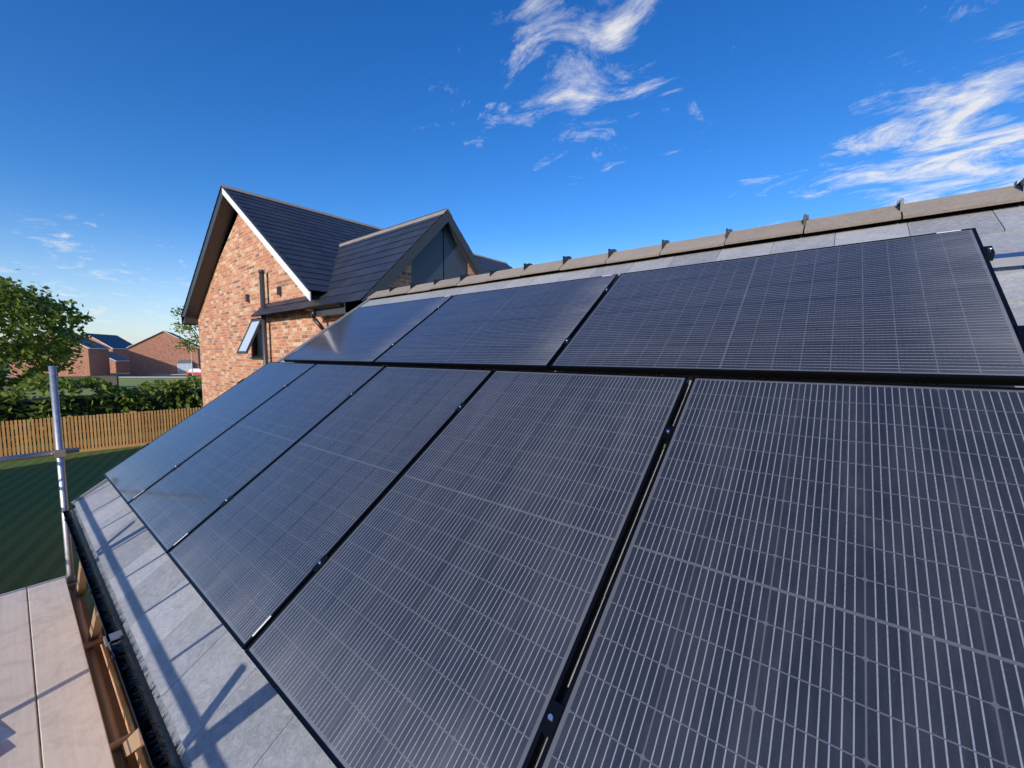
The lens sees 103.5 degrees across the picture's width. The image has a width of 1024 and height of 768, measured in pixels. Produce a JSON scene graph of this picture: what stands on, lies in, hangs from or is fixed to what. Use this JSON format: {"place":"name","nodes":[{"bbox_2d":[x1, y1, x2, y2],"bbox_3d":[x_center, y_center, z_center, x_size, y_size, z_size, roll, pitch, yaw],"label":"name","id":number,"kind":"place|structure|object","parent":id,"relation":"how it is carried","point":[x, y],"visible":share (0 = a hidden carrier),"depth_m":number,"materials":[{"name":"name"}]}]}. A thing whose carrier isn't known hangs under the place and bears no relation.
{"place":"outdoors","nodes":[
{"label":"outdoors","id":0,"kind":"place"},
{"bbox_2d":[0,446,142,767],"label":"lawn","id":1,"kind":"structure","parent":0,"point":[32,551],"depth_m":10.21,"materials":[{"name":"green plant"}]},
{"bbox_2d":[0,361,169,462],"bbox_3d":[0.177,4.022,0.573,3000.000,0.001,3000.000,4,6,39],"label":"ground","id":2,"kind":"structure","parent":0,"point":[4,369],"depth_m":18.11,"materials":[{"name":"green plant"}]},
{"bbox_2d":[0,366,78,584],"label":"scaffolding pole","id":3,"kind":"object","parent":2,"relation":"on","point":[59,452],"visible":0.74,"depth_m":3.70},
{"bbox_2d":[27,574,134,767],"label":"scaffold transoms ledgers","id":4,"kind":"object","parent":3,"relation":"attached to","point":[116,740],"visible":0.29,"depth_m":2.62,"materials":[{"name":"brown wood"}]},
{"bbox_2d":[0,576,114,767],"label":"scaffold platform boards","id":5,"kind":"object","parent":4,"relation":"on","point":[73,734],"visible":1,"depth_m":2.50,"materials":[{"name":"beige wood"}]},
{"bbox_2d":[0,726,15,742],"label":"scaffold flashing offcut","id":6,"kind":"object","parent":5,"relation":"on","point":[5,733],"visible":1,"depth_m":2.19,"materials":[{"name":"grey metal"}]},
{"bbox_2d":[10,331,110,376],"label":"house","id":7,"kind":"structure","parent":2,"relation":"on","point":[96,362],"depth_m":64.49,"materials":[{"name":"red brick"}]},
{"bbox_2d":[0,407,201,456],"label":"garden fence","id":8,"kind":"object","parent":2,"relation":"on","point":[132,416],"visible":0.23,"depth_m":16.68,"materials":[{"name":"brown wood"}]},
{"bbox_2d":[0,373,202,446],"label":"hedge","id":9,"kind":"object","parent":2,"relation":"on","point":[143,397],"visible":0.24,"depth_m":19.50,"materials":[{"name":"green plant"}]},
{"bbox_2d":[126,331,200,374],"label":"estate house","id":10,"kind":"structure","parent":2,"relation":"on","point":[155,354],"depth_m":76.11,"materials":[{"name":"red brick"}]},
{"bbox_2d":[177,360,191,373],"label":"garage door","id":11,"kind":"structure","parent":10,"relation":"attached to","point":[184,366],"depth_m":77.73,"materials":[{"name":"white metal"}]},
{"bbox_2d":[6,374,200,377],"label":"estate road","id":12,"kind":"structure","parent":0,"point":[153,376],"depth_m":72.63,"materials":[{"name":"grey asphalt"}]},
{"bbox_2d":[186,368,200,375],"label":"parked red car","id":13,"kind":"object","parent":12,"relation":"on","point":[196,371],"visible":0.41,"depth_m":68.24,"materials":[{"name":"red paint"}]},
{"bbox_2d":[83,333,132,368],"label":"estate house","id":14,"kind":"structure","parent":0,"point":[116,344],"depth_m":98.02,"materials":[{"name":"blue tile"}]},
{"bbox_2d":[76,561,143,767],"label":"scaffold timber bracing","id":15,"kind":"object","parent":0,"point":[133,743],"visible":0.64,"depth_m":2.71,"materials":[{"name":"brown wood"}]},
{"bbox_2d":[23,378,201,397],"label":"field","id":16,"kind":"structure","parent":0,"point":[128,383],"depth_m":50.36,"materials":[{"name":"green plant"}]},
{"bbox_2d":[0,269,96,397],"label":"tree","id":17,"kind":"object","parent":16,"relation":"on","point":[22,305],"visible":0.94,"depth_m":29.35,"materials":[{"name":"green plant"}]},
{"bbox_2d":[0,375,119,390],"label":"grass","id":18,"kind":"structure","parent":16,"relation":"on","point":[114,380],"depth_m":45.60,"materials":[{"name":"green plant"}]},
{"bbox_2d":[168,306,199,353],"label":"sparse tree","id":19,"kind":"object","parent":16,"relation":"on","point":[186,328],"visible":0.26,"depth_m":50.49,"materials":[{"name":"green plant"}]},
{"bbox_2d":[109,351,129,372],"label":"estate house","id":20,"kind":"structure","parent":0,"point":[118,363],"depth_m":84.22,"materials":[{"name":"red brick"}]},
{"bbox_2d":[99,626,151,767],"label":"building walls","id":21,"kind":"structure","parent":0,"point":[142,757],"depth_m":2.79,"materials":[{"name":"brick"}]},
{"bbox_2d":[73,508,192,767],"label":"strip","id":22,"kind":"object","parent":21,"relation":"attached to","point":[175,738],"visible":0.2,"depth_m":1.74,"materials":[{"name":"grey metal"}]},
{"bbox_2d":[62,510,169,767],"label":"gutter","id":23,"kind":"object","parent":22,"relation":"attached to","point":[110,638],"visible":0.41,"depth_m":1.83,"materials":[{"name":"black plastic"}]},
{"bbox_2d":[67,509,184,767],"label":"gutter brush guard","id":24,"kind":"object","parent":23,"relation":"in","point":[167,747],"visible":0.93,"depth_m":1.75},
{"bbox_2d":[74,205,1023,767],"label":"roof slope","id":25,"kind":"structure","parent":21,"relation":"on","point":[226,705],"depth_m":1.79,"materials":[{"name":"tile"}]},
{"bbox_2d":[71,298,372,504],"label":"roof verge trim","id":26,"kind":"structure","parent":25,"relation":"attached to","point":[103,482],"depth_m":4.91,"materials":[{"name":"grey metal"}]},
{"bbox_2d":[663,252,1023,447],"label":"pv mounting rails","id":27,"kind":"object","parent":25,"relation":"on","point":[1009,259],"depth_m":1.68,"materials":[{"name":"metal"}]},
{"bbox_2d":[103,362,315,503],"bbox_3d":[-2.795,0.319,3.801,1.134,0.030,1.722,4,41,39],"label":"solar panel","id":28,"kind":"object","parent":27,"relation":"attached to","point":[139,472],"visible":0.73,"depth_m":3.67,"materials":[{"name":"black"}]},
{"bbox_2d":[127,364,385,552],"bbox_3d":[-1.894,0.374,3.082,1.134,0.030,1.722,4,41,39],"label":"solar panel","id":29,"kind":"object","parent":27,"relation":"attached to","point":[171,510],"visible":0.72,"depth_m":2.92,"materials":[{"name":"black"}]},
{"bbox_2d":[167,366,493,649],"bbox_3d":[-0.993,0.429,2.362,1.134,0.030,1.722,4,41,39],"label":"solar panel","id":30,"kind":"object","parent":27,"relation":"attached to","point":[247,558],"visible":0.85,"depth_m":2.15,"materials":[{"name":"black"}]},
{"bbox_2d":[284,295,453,364],"bbox_3d":[-1.543,-0.565,4.236,1.722,0.030,1.134,4,41,39],"label":"solar panel","id":31,"kind":"object","parent":27,"relation":"attached to","point":[368,335],"visible":0.83,"depth_m":4.10,"materials":[{"name":"black"}]},
{"bbox_2d":[244,370,689,767],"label":"solar panel","id":32,"kind":"object","parent":27,"relation":"attached to","point":[439,610],"visible":1,"depth_m":1.40,"materials":[{"name":"black"}]},
{"bbox_2d":[373,274,618,370],"bbox_3d":[-0.183,-0.481,3.151,1.722,0.030,1.134,4,41,39],"label":"solar panel","id":33,"kind":"object","parent":27,"relation":"attached to","point":[531,327],"visible":0.91,"depth_m":2.97,"materials":[{"name":"black"}]},
{"bbox_2d":[536,376,1023,767],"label":"solar panel","id":34,"kind":"object","parent":27,"relation":"attached to","point":[817,574],"visible":1,"depth_m":1.00,"materials":[{"name":"black"}]},
{"bbox_2d":[549,228,1023,385],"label":"solar panel","id":35,"kind":"object","parent":27,"relation":"attached to","point":[930,308],"visible":1,"depth_m":1.81,"materials":[{"name":"black"}]},
{"bbox_2d":[367,178,1023,299],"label":"roof ridge tiles","id":36,"kind":"object","parent":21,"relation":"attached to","point":[977,201],"visible":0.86,"depth_m":2.72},
{"bbox_2d":[198,214,474,405],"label":"brick house walls","id":37,"kind":"structure","parent":0,"point":[227,311],"depth_m":10.21,"materials":[{"name":"orange brick"}]},
{"bbox_2d":[236,318,262,358],"bbox_3d":[-6.274,-1.089,9.686,0.740,0.980,0.445,4,6,39],"label":"window","id":38,"kind":"structure","parent":37,"relation":"in","point":[253,334],"depth_m":9.77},
{"bbox_2d":[245,286,281,301],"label":"house wall lights","id":39,"kind":"object","parent":37,"relation":"attached to","point":[279,292],"visible":1,"depth_m":8.77},
{"bbox_2d":[258,270,269,365],"bbox_3d":[-5.597,0.388,9.298,0.123,5.907,0.188,8,9,60],"label":"downpipe","id":40,"kind":"object","parent":37,"relation":"attached to","point":[263,317],"visible":0.48,"depth_m":9.11,"materials":[{"name":"black plastic"}]},
{"bbox_2d":[304,302,343,329],"bbox_3d":[-3.150,1.075,7.147,1.190,4.867,0.320,4,6,39],"label":"gutter downpipe","id":41,"kind":"object","parent":37,"relation":"attached to","point":[313,309],"visible":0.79,"depth_m":7.04,"materials":[{"name":"black plastic"}]},
{"bbox_2d":[250,214,442,316],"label":"roof","id":42,"kind":"structure","parent":37,"relation":"attached to","point":[362,268],"depth_m":7.63,"materials":[{"name":"grey tile"}]},
{"bbox_2d":[221,186,512,292],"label":"house roof","id":43,"kind":"structure","parent":37,"relation":"on","point":[305,243],"depth_m":9.40,"materials":[{"name":"grey tile"}]},
{"bbox_2d":[181,188,484,324],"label":"house barge boards","id":44,"kind":"object","parent":43,"relation":"attached to","point":[226,207],"visible":0.58,"depth_m":8.61,"materials":[{"name":"wood"}]},
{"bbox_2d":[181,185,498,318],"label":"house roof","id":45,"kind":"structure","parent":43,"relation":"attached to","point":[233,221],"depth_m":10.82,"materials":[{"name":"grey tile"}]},
{"bbox_2d":[219,184,506,263],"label":"house ridge tiles","id":46,"kind":"object","parent":43,"relation":"on","point":[364,224],"visible":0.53,"depth_m":9.90,"materials":[{"name":"grey tile"}]},
{"bbox_2d":[340,208,475,279],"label":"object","id":47,"kind":"structure","parent":37,"relation":"attached to","point":[411,220],"depth_m":8.56,"materials":[{"name":"grey"}]},
{"bbox_2d":[411,226,467,283],"bbox_3d":[-1.364,-0.989,7.797,0.050,4.229,1.408,4,6,39],"label":"gable window","id":48,"kind":"structure","parent":37,"relation":"in","point":[427,264],"depth_m":7.67,"materials":[{"name":"glass"}]},
{"bbox_2d":[0,0,1023,344],"label":"sky","id":49,"kind":"structure","parent":0,"point":[546,130],"materials":[{"name":"blue"}]},
{"bbox_2d":[141,246,1023,738],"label":"panel clamps","id":50,"kind":"object","parent":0,"point":[551,718],"visible":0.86,"depth_m":1.55,"materials":[{"name":"metal"}]}
]}

